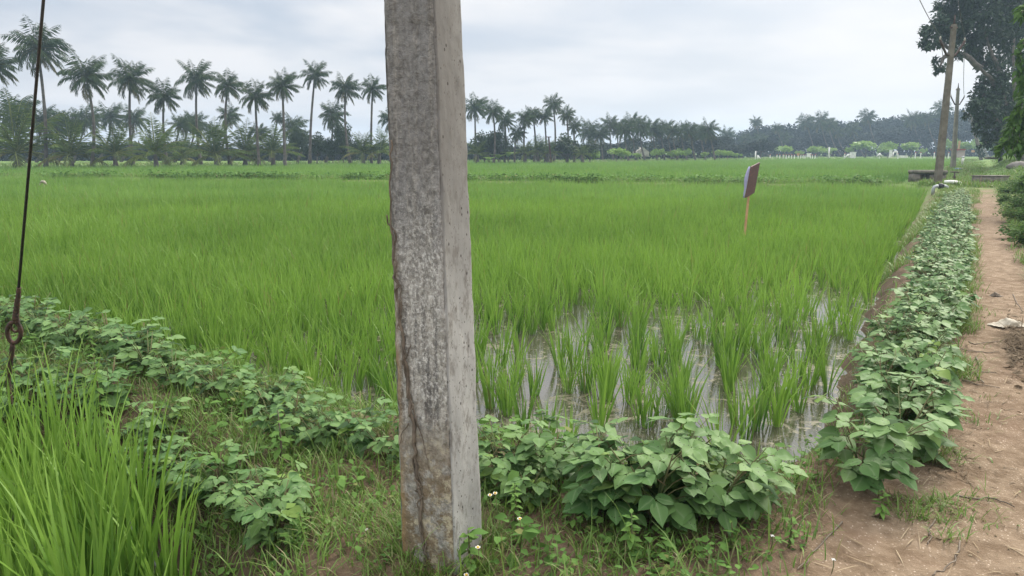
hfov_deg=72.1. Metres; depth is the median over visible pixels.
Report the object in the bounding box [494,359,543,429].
rice tuft
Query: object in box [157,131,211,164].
young palm
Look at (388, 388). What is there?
rice tuft
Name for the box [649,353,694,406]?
rice tuft
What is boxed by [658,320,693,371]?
rice tuft
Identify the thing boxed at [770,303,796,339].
rice tuft
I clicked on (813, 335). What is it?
rice tuft
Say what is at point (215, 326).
rice tuft
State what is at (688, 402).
rice tuft
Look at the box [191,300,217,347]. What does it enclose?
rice tuft
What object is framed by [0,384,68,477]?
rice tuft
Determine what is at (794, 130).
tree
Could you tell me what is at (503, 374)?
rice tuft
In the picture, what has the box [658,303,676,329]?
rice tuft
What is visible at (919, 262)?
bean plant
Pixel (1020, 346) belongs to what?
leaf litter
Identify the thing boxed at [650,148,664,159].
young tree
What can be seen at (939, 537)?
pebbles
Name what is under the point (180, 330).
rice tuft
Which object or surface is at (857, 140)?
tree
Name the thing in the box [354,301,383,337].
rice tuft
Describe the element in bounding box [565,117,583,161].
palm tree
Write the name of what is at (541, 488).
bean plant
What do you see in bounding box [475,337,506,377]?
rice tuft
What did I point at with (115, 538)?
rice tuft
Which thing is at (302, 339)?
rice tuft
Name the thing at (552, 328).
rice tuft
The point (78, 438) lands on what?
rice tuft
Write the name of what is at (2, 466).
rice tuft
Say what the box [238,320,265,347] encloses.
rice tuft
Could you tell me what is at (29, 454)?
rice tuft
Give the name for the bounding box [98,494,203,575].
rice tuft
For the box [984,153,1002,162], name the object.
hand pump
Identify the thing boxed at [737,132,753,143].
palm tree
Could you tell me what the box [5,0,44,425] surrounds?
guy wire
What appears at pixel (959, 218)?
bean plant
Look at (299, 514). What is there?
tall weed
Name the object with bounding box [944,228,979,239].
bean plant
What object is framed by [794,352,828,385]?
rice tuft
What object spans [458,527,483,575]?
tall weed
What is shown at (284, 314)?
rice tuft
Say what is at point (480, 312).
rice tuft
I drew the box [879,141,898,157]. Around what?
young tree
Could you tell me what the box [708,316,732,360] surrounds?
rice tuft
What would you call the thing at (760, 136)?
palm tree
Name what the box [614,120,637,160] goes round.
palm tree
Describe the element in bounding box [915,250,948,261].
bean plant
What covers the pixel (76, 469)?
rice tuft
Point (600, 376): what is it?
rice tuft
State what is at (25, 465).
rice tuft
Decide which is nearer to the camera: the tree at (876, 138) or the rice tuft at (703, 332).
the rice tuft at (703, 332)
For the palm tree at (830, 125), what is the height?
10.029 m
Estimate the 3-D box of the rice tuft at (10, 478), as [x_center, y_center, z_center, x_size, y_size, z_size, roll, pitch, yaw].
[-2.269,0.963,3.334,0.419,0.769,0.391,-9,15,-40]
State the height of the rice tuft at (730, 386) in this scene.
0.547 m
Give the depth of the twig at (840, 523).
2.92 m
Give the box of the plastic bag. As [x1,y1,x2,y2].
[987,318,1023,326]
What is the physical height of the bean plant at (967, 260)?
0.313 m
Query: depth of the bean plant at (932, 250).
9.97 m
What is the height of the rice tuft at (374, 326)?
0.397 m
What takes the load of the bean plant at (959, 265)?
on the ground at (986, 194)
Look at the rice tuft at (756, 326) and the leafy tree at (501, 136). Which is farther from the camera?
the leafy tree at (501, 136)
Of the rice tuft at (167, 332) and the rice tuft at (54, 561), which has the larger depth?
the rice tuft at (167, 332)
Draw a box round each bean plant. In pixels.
[0,292,60,328]
[0,294,22,318]
[0,295,30,325]
[0,340,78,392]
[0,361,34,400]
[0,373,58,416]
[12,308,88,339]
[20,305,54,340]
[35,313,91,352]
[38,306,93,347]
[43,358,128,409]
[68,352,134,414]
[70,309,134,358]
[86,316,169,360]
[91,418,146,452]
[97,319,160,360]
[110,330,184,372]
[115,428,186,475]
[118,437,193,488]
[125,397,191,438]
[142,349,204,388]
[157,451,212,501]
[167,357,224,392]
[172,439,262,506]
[176,345,255,399]
[206,454,282,521]
[223,480,313,550]
[233,460,307,525]
[242,366,302,409]
[242,370,306,415]
[245,387,323,436]
[282,397,347,455]
[303,393,397,458]
[346,415,399,463]
[477,414,548,487]
[492,446,562,512]
[503,409,588,481]
[557,419,681,524]
[573,417,692,513]
[584,416,716,531]
[630,412,732,496]
[657,422,794,535]
[705,444,807,520]
[799,393,956,494]
[847,375,910,417]
[849,334,906,375]
[850,372,971,469]
[851,341,920,381]
[853,350,931,401]
[863,313,938,351]
[866,308,926,343]
[868,349,954,422]
[881,343,972,406]
[883,299,937,330]
[884,276,949,306]
[884,302,957,336]
[885,288,942,322]
[888,378,974,421]
[891,321,963,378]
[892,328,959,356]
[894,346,953,382]
[896,292,943,306]
[896,301,970,345]
[899,282,949,295]
[899,320,954,348]
[900,273,948,293]
[904,256,946,280]
[907,263,951,286]
[909,263,964,284]
[909,304,944,328]
[911,238,947,256]
[911,252,950,273]
[911,257,949,276]
[912,295,967,335]
[913,280,973,318]
[913,291,969,320]
[914,272,937,292]
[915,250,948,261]
[916,233,946,246]
[916,279,981,313]
[918,228,944,239]
[918,245,941,261]
[919,256,962,278]
[921,276,958,293]
[922,223,947,232]
[922,229,950,238]
[922,264,964,289]
[923,235,949,245]
[924,229,952,240]
[924,238,953,256]
[924,244,952,256]
[925,215,948,224]
[926,220,948,229]
[929,210,950,219]
[929,216,954,228]
[930,269,975,293]
[933,208,955,220]
[935,224,962,234]
[935,238,974,251]
[936,251,978,273]
[936,255,965,274]
[937,240,971,254]
[937,278,968,298]
[938,204,949,212]
[938,249,969,258]
[939,218,965,230]
[940,212,964,224]
[941,221,972,232]
[942,241,973,253]
[942,243,975,262]
[942,250,970,265]
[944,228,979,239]
[945,229,977,247]
[946,221,972,233]
[946,260,969,277]
[949,236,975,247]
[950,219,974,232]
[951,209,970,221]
[952,200,970,208]
[960,212,976,224]
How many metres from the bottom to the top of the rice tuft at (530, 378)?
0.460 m
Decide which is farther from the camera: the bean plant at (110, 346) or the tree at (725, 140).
the tree at (725, 140)
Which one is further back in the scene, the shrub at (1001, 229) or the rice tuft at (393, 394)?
the shrub at (1001, 229)
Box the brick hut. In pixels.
[956,149,965,157]
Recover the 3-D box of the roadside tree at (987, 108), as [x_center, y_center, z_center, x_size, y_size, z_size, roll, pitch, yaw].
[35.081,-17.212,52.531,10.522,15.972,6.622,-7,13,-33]
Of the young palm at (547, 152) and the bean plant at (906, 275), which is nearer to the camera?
the bean plant at (906, 275)
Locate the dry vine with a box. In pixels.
[386,140,428,569]
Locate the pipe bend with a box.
[931,183,948,194]
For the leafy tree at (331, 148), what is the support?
on the ground at (986, 194)
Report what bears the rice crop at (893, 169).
on the ground at (986, 194)
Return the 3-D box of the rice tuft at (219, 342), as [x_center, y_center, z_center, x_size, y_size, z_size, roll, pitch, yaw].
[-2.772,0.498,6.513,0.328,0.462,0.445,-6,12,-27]
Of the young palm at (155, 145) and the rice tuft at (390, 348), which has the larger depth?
the young palm at (155, 145)
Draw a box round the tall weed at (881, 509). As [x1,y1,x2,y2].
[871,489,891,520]
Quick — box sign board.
[743,162,759,234]
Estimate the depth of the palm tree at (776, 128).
168.16 m
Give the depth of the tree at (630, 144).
131.79 m
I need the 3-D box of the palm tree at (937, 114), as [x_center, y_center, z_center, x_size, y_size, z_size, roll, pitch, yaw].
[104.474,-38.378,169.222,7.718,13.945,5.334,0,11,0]
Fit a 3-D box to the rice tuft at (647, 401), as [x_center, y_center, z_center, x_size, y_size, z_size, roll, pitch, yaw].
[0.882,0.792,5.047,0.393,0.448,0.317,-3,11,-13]
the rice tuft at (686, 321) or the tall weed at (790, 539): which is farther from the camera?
the rice tuft at (686, 321)
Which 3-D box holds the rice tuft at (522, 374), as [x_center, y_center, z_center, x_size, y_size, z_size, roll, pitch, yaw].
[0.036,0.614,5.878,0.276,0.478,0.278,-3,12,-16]
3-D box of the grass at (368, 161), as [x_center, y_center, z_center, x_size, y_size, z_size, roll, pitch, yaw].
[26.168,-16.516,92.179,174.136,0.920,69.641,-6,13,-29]
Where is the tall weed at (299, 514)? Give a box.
[295,512,308,547]
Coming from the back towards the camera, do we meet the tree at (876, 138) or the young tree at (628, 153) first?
the tree at (876, 138)
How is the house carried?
on the ground at (986, 194)
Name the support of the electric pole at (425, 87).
on the ground at (986, 194)
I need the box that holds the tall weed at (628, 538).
[619,508,644,563]
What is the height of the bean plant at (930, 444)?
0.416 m
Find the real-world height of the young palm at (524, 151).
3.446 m
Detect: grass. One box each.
[0,156,963,168]
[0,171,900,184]
[917,155,1023,187]
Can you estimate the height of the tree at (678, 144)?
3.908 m
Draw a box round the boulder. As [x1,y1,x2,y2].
[1006,161,1023,169]
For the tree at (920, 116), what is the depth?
193.70 m
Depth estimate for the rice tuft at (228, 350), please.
5.86 m
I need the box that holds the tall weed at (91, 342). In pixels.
[83,318,96,359]
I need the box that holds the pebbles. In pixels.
[292,292,1023,575]
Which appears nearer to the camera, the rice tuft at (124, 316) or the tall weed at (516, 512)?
the tall weed at (516, 512)
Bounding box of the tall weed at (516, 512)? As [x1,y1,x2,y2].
[507,483,523,532]
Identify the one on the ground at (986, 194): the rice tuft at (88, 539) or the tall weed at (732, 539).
the tall weed at (732, 539)
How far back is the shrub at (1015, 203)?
18.57 m
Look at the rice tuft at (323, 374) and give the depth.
5.32 m
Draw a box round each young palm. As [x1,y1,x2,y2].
[0,88,67,169]
[33,110,108,166]
[79,121,153,167]
[120,112,192,166]
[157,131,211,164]
[175,116,256,165]
[218,117,278,165]
[244,124,304,165]
[339,131,382,163]
[357,126,388,163]
[467,139,490,163]
[513,139,537,162]
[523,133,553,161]
[535,139,562,162]
[572,144,592,162]
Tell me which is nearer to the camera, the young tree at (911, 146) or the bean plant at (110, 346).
the bean plant at (110, 346)
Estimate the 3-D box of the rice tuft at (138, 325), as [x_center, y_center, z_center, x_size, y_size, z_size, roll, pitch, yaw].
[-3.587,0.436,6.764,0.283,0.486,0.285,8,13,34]
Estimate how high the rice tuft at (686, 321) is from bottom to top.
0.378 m
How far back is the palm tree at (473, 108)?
95.68 m
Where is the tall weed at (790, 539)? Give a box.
[782,511,798,548]
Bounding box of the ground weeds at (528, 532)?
[0,296,953,575]
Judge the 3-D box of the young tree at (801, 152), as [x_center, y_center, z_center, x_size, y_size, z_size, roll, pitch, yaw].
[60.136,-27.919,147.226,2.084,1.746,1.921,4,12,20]
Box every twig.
[797,521,842,569]
[927,519,935,543]
[932,540,960,575]
[955,495,1014,506]
[960,348,998,352]
[968,339,1006,344]
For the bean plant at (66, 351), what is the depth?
4.87 m
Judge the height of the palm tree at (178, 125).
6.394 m
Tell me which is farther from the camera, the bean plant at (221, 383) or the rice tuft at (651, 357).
the rice tuft at (651, 357)
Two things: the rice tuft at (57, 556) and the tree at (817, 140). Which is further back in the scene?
the tree at (817, 140)
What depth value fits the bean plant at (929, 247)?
9.69 m
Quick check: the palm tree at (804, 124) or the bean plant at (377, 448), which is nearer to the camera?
the bean plant at (377, 448)
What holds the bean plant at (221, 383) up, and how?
on the ground at (986, 194)
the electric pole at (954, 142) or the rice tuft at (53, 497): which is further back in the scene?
the electric pole at (954, 142)
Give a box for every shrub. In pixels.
[992,191,1023,200]
[993,205,1023,219]
[994,190,1023,208]
[995,202,1023,223]
[995,221,1023,236]
[996,196,1014,203]
[998,186,1016,193]
[998,217,1023,246]
[1000,176,1017,184]
[1003,180,1023,195]
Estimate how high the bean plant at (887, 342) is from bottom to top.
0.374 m
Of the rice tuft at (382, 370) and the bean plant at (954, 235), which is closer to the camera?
the rice tuft at (382, 370)
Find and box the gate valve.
[950,171,959,179]
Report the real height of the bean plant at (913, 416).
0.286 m
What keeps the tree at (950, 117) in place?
on the ground at (986, 194)
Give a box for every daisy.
[488,493,491,528]
[517,517,521,552]
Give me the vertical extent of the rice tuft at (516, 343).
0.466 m
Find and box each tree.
[0,42,24,87]
[0,87,41,158]
[1,16,74,166]
[15,102,62,162]
[35,108,67,161]
[48,111,70,161]
[56,50,114,167]
[57,109,88,161]
[70,103,105,162]
[93,101,123,158]
[106,53,156,164]
[115,104,150,161]
[140,77,182,162]
[167,113,193,162]
[173,59,217,164]
[173,110,202,162]
[183,110,210,159]
[202,122,222,156]
[211,67,248,165]
[215,102,244,161]
[236,78,275,165]
[248,122,268,161]
[265,67,303,166]
[268,110,285,161]
[278,113,309,158]
[287,123,306,163]
[296,128,312,161]
[297,59,331,163]
[301,131,327,163]
[314,152,359,157]
[318,100,350,162]
[324,137,337,162]
[329,71,363,164]
[331,121,353,162]
[345,138,359,161]
[358,73,386,162]
[377,108,389,161]
[465,92,488,160]
[470,130,496,161]
[479,99,504,163]
[489,129,512,160]
[495,109,516,161]
[508,123,528,161]
[515,107,535,158]
[523,105,541,161]
[536,107,553,161]
[542,92,564,161]
[548,132,583,162]
[556,104,575,161]
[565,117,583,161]
[575,118,601,159]
[579,138,599,162]
[585,150,600,161]
[589,122,612,159]
[599,114,619,159]
[607,147,626,160]
[609,142,636,149]
[611,119,623,159]
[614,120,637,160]
[619,151,631,157]
[620,111,644,159]
[621,137,648,148]
[630,115,653,160]
[632,153,641,160]
[644,115,664,158]
[648,136,680,146]
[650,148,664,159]
[653,120,667,160]
[659,119,675,159]
[662,121,681,160]
[663,139,693,157]
[666,150,683,158]
[676,121,691,159]
[677,148,691,155]
[679,119,699,159]
[686,135,722,151]
[693,123,707,159]
[694,118,721,159]
[700,152,709,159]
[711,149,727,159]
[714,144,745,157]
[718,124,737,140]
[718,135,734,145]
[723,151,732,159]
[732,129,755,141]
[735,142,754,157]
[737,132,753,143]
[742,125,771,140]
[743,139,778,157]
[749,115,764,154]
[753,131,769,156]
[770,123,785,156]
[773,122,809,139]
[775,145,793,157]
[777,129,793,156]
[778,136,804,156]
[795,113,816,156]
[795,150,804,156]
[802,130,830,152]
[807,146,824,157]
[809,110,835,156]
[819,120,846,154]
[820,117,841,156]
[821,147,836,153]
[824,135,858,156]
[836,135,870,147]
[843,119,870,134]
[844,121,864,156]
[845,146,854,155]
[847,132,880,156]
[848,119,877,149]
[849,140,876,157]
[856,107,880,156]
[866,125,890,153]
[868,118,901,142]
[870,126,908,155]
[874,116,905,155]
[876,146,891,157]
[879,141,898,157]
[893,115,908,127]
[900,109,926,156]
[900,142,920,157]
[901,125,936,156]
[902,112,933,153]
[904,123,937,155]
[915,0,1023,160]
[919,110,936,147]
[919,148,927,157]
[921,118,967,155]
[929,100,954,140]
[932,111,967,122]
[945,138,960,156]
[948,118,971,142]
[951,120,973,141]
[958,106,969,143]
[962,141,973,149]
[970,139,982,148]
[972,129,1013,157]
[993,4,1023,193]
[994,0,1023,146]
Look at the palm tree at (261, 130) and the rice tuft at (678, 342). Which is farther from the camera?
the palm tree at (261, 130)
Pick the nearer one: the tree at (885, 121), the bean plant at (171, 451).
the bean plant at (171, 451)
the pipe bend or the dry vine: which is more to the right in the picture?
the pipe bend
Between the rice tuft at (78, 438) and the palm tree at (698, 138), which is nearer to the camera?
the rice tuft at (78, 438)
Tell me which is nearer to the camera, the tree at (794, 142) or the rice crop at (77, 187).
the rice crop at (77, 187)
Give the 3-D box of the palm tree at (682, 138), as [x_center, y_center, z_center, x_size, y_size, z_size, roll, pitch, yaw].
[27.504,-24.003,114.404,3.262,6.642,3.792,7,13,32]
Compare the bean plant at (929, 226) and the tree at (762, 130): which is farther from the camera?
the tree at (762, 130)
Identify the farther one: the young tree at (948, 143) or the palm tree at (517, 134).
the young tree at (948, 143)
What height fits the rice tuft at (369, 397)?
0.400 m
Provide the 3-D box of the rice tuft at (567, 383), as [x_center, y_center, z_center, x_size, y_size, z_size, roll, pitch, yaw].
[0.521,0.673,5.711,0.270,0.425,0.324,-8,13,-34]
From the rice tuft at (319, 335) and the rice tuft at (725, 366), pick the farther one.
the rice tuft at (319, 335)
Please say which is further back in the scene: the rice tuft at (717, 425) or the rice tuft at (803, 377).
the rice tuft at (803, 377)
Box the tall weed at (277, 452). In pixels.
[269,409,296,464]
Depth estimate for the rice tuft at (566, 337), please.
6.33 m
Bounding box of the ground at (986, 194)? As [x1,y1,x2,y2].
[0,152,1023,575]
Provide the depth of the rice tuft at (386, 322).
6.96 m
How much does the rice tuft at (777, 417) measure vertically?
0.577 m
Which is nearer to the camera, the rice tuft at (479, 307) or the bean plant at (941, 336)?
the bean plant at (941, 336)
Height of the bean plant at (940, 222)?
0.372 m
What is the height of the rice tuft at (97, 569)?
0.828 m
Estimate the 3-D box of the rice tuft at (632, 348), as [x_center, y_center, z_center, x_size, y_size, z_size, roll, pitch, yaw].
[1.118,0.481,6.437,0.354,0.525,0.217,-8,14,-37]
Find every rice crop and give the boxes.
[0,157,958,183]
[0,172,928,206]
[0,188,924,340]
[0,339,83,575]
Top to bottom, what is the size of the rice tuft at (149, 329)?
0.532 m
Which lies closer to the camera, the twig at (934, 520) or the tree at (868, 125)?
the twig at (934, 520)
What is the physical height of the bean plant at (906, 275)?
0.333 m
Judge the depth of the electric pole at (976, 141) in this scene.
103.68 m
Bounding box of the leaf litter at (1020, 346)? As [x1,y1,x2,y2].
[922,217,1023,489]
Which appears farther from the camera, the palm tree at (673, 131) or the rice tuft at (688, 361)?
the palm tree at (673, 131)
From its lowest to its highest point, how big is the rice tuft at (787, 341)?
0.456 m
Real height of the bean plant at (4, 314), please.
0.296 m
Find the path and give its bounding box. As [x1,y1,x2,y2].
[783,205,1023,575]
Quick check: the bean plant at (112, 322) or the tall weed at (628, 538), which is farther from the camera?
the bean plant at (112, 322)
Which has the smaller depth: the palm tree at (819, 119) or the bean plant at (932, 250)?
the bean plant at (932, 250)
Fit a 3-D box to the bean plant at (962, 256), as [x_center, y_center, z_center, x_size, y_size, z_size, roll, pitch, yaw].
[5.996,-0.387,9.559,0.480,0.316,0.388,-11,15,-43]
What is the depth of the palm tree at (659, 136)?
110.60 m
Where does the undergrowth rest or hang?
on the ground at (986, 194)
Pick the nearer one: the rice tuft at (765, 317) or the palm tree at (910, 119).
the rice tuft at (765, 317)
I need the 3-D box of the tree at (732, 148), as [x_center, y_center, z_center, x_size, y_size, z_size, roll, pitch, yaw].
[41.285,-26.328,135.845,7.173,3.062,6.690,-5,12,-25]
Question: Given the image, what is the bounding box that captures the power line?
[963,44,964,89]
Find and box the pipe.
[944,180,959,183]
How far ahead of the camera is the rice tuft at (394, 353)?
6.12 m
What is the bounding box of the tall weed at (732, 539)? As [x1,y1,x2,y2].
[723,518,739,550]
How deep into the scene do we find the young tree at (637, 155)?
102.91 m
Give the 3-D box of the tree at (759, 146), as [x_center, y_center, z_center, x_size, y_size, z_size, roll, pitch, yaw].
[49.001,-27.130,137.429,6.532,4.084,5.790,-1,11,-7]
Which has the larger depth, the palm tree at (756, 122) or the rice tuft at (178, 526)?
the palm tree at (756, 122)
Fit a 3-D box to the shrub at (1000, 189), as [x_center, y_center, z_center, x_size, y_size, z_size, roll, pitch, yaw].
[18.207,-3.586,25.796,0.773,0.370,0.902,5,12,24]
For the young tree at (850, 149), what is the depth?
146.81 m
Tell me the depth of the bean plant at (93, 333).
5.57 m
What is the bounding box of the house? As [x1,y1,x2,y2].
[632,147,648,155]
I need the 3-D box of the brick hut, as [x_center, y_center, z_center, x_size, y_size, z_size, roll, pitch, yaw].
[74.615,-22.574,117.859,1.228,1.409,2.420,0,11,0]
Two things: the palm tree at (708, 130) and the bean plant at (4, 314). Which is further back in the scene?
the palm tree at (708, 130)
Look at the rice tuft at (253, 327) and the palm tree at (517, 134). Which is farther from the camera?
the palm tree at (517, 134)
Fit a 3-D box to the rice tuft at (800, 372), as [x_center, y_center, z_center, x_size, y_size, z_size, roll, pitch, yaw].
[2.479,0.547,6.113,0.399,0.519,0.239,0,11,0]
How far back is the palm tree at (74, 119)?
90.98 m
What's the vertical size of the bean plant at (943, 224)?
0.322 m
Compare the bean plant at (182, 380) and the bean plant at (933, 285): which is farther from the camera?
the bean plant at (933, 285)
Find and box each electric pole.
[384,0,481,574]
[548,137,551,162]
[933,15,965,181]
[950,83,964,167]
[969,115,982,159]
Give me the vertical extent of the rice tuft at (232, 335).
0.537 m
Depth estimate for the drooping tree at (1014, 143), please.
18.20 m
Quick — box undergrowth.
[0,140,1007,160]
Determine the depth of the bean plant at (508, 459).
3.37 m
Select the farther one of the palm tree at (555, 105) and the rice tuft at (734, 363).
the palm tree at (555, 105)
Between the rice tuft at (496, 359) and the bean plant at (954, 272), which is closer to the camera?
the rice tuft at (496, 359)
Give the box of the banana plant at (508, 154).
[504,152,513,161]
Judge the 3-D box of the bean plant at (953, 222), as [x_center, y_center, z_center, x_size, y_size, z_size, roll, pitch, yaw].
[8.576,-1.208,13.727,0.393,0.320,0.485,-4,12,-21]
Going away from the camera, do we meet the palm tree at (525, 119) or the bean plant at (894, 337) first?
the bean plant at (894, 337)
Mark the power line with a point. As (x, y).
(963, 71)
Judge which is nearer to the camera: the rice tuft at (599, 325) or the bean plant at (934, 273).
the rice tuft at (599, 325)
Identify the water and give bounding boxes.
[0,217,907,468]
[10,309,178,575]
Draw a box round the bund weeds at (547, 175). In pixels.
[0,169,887,184]
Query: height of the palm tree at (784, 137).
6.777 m
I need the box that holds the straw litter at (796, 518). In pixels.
[197,289,1023,575]
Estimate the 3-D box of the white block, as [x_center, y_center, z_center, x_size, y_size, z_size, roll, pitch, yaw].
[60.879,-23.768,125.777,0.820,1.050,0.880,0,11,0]
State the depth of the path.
3.42 m
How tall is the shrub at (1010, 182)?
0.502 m
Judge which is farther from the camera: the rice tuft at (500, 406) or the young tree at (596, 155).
the young tree at (596, 155)
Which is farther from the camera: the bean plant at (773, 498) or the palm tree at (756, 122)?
the palm tree at (756, 122)
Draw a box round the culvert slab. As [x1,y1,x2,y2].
[971,175,1009,182]
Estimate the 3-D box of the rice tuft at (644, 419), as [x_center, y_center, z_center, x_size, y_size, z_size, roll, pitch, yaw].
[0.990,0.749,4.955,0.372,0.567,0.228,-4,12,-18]
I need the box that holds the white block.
[849,152,855,157]
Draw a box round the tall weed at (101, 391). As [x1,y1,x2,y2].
[85,352,113,439]
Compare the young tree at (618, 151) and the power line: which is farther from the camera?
the young tree at (618, 151)
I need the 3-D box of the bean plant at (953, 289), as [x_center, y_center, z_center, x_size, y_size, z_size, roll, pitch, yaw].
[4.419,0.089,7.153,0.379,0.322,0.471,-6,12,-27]
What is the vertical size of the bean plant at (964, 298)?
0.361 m
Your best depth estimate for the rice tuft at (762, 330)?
7.09 m
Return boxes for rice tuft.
[0,347,93,464]
[0,361,150,561]
[0,380,79,513]
[0,381,109,504]
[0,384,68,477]
[0,386,81,491]
[0,404,67,557]
[0,408,72,575]
[0,408,75,546]
[0,412,172,575]
[0,428,128,575]
[0,432,140,575]
[0,433,149,575]
[0,446,102,575]
[0,472,144,575]
[0,517,52,575]
[1,372,126,485]
[4,332,100,478]
[5,471,52,509]
[12,424,61,501]
[22,387,122,484]
[22,558,93,575]
[33,376,135,549]
[38,395,142,575]
[39,476,115,542]
[40,434,98,510]
[59,422,192,575]
[62,451,141,521]
[63,436,155,537]
[64,384,171,516]
[66,466,176,575]
[77,389,207,550]
[82,423,132,493]
[82,431,213,575]
[89,469,198,575]
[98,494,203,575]
[106,296,154,330]
[115,549,171,575]
[122,313,146,339]
[128,524,202,575]
[135,311,164,343]
[150,307,174,340]
[150,311,183,347]
[157,301,189,340]
[157,312,189,349]
[162,313,197,347]
[165,309,198,349]
[168,289,223,350]
[176,301,203,352]
[179,308,208,361]
[185,311,204,344]
[186,323,216,356]
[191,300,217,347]
[197,297,242,332]
[197,325,236,357]
[201,314,228,355]
[202,315,227,354]
[205,324,262,364]
[208,334,241,364]
[210,299,262,349]
[210,311,232,344]
[216,316,259,354]
[221,336,243,363]
[223,292,269,357]
[224,331,264,361]
[233,315,299,379]
[236,301,258,335]
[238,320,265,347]
[240,308,281,355]
[240,343,269,376]
[241,319,292,375]
[242,303,282,343]
[244,287,294,341]
[251,307,276,349]
[255,292,286,334]
[256,295,297,333]
[257,329,287,365]
[258,341,298,373]
[261,315,296,355]
[267,334,299,375]
[276,324,311,364]
[279,328,331,384]
[281,310,301,350]
[283,290,314,332]
[283,300,304,338]
[284,292,315,330]
[284,326,322,368]
[285,323,320,381]
[289,306,321,361]
[290,271,330,335]
[292,353,317,386]
[294,356,320,384]
[295,303,332,341]
[297,333,359,395]
[300,345,330,394]
[302,306,325,339]
[307,309,337,348]
[307,358,346,398]
[308,291,342,339]
[310,288,339,329]
[311,328,336,376]
[316,323,347,368]
[317,319,357,366]
[322,364,355,400]
[324,327,347,372]
[325,314,364,358]
[326,301,351,348]
[329,325,377,391]
[330,312,370,354]
[334,295,362,344]
[334,309,351,334]
[335,315,384,366]
[338,290,366,335]
[348,313,393,376]
[350,300,378,348]
[350,314,383,339]
[350,337,394,385]
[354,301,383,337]
[356,308,394,356]
[356,375,382,411]
[365,313,380,344]
[366,340,395,395]
[367,347,397,406]
[369,302,389,335]
[370,291,394,328]
[374,311,390,342]
[374,349,395,385]
[380,307,393,345]
[380,309,395,368]
[382,290,395,359]
[383,346,397,411]
[472,288,493,327]
[473,300,486,322]
[474,292,499,359]
[474,314,500,347]
[474,339,511,409]
[475,301,522,366]
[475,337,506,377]
[476,342,487,382]
[478,367,518,410]
[481,283,506,319]
[482,284,506,334]
[483,285,503,324]
[483,347,525,394]
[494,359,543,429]
[495,351,529,416]
[502,339,530,385]
[504,285,541,330]
[506,299,531,333]
[506,316,533,357]
[517,295,540,334]
[518,276,567,330]
[523,349,548,396]
[531,381,564,438]
[532,400,562,439]
[538,314,573,364]
[543,311,577,377]
[546,306,557,330]
[554,315,601,367]
[556,347,588,393]
[557,311,591,370]
[561,405,582,446]
[564,299,600,344]
[565,339,605,385]
[571,327,598,392]
[577,315,609,358]
[582,299,624,350]
[583,333,635,391]
[584,349,634,427]
[585,308,615,340]
[590,337,624,401]
[594,286,622,335]
[596,336,625,386]
[598,343,614,374]
[609,276,632,326]
[613,314,650,364]
[616,369,659,422]
[617,347,653,404]
[619,330,653,381]
[621,280,647,338]
[622,357,656,392]
[626,289,661,332]
[627,351,671,428]
[628,310,659,348]
[630,290,649,324]
[640,327,685,372]
[642,322,669,364]
[645,351,708,422]
[645,380,684,416]
[646,329,661,361]
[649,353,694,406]
[656,303,696,351]
[657,312,678,343]
[657,363,714,417]
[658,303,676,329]
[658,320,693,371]
[660,312,677,327]
[661,348,711,435]
[664,314,700,364]
[664,342,704,394]
[672,349,692,389]
[680,302,700,331]
[684,362,770,446]
[690,309,716,340]
[694,302,729,344]
[702,307,738,367]
[708,306,727,340]
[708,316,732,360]
[708,340,747,391]
[717,298,765,360]
[717,335,760,376]
[718,331,756,387]
[722,278,767,338]
[722,305,736,339]
[723,302,765,353]
[723,365,750,426]
[726,304,751,353]
[728,367,770,440]
[739,307,767,348]
[741,357,775,431]
[745,349,808,427]
[747,345,787,393]
[747,346,793,383]
[749,309,776,359]
[750,311,810,376]
[751,302,782,333]
[755,349,808,407]
[757,306,784,345]
[758,336,793,379]
[769,343,814,400]
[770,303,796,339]
[772,314,801,353]
[772,367,813,412]
[778,332,821,376]
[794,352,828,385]
[796,313,828,351]
[796,319,831,358]
[798,341,830,390]
[805,302,847,338]
[809,321,836,373]
[809,325,863,392]
[810,304,835,345]
[813,318,836,350]
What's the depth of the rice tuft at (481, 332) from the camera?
6.97 m
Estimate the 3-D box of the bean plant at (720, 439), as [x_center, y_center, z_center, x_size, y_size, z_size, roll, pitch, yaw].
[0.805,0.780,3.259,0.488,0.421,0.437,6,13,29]
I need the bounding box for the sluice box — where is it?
[908,170,947,181]
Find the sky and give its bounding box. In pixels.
[0,0,1023,151]
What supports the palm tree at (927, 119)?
on the ground at (986, 194)
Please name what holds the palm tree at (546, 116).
on the ground at (986, 194)
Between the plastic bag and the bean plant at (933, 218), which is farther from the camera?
the bean plant at (933, 218)
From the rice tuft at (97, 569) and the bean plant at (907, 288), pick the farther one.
the bean plant at (907, 288)
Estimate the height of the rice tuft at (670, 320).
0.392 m
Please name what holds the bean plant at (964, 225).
on the ground at (986, 194)
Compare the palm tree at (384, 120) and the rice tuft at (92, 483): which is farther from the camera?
the palm tree at (384, 120)
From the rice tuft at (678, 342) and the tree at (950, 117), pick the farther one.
the tree at (950, 117)
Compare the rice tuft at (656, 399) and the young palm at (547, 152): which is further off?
the young palm at (547, 152)
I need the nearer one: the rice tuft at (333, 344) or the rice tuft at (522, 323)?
the rice tuft at (333, 344)
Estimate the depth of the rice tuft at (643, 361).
5.99 m
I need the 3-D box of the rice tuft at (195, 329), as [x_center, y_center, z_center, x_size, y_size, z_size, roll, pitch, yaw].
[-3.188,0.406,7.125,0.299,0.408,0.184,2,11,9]

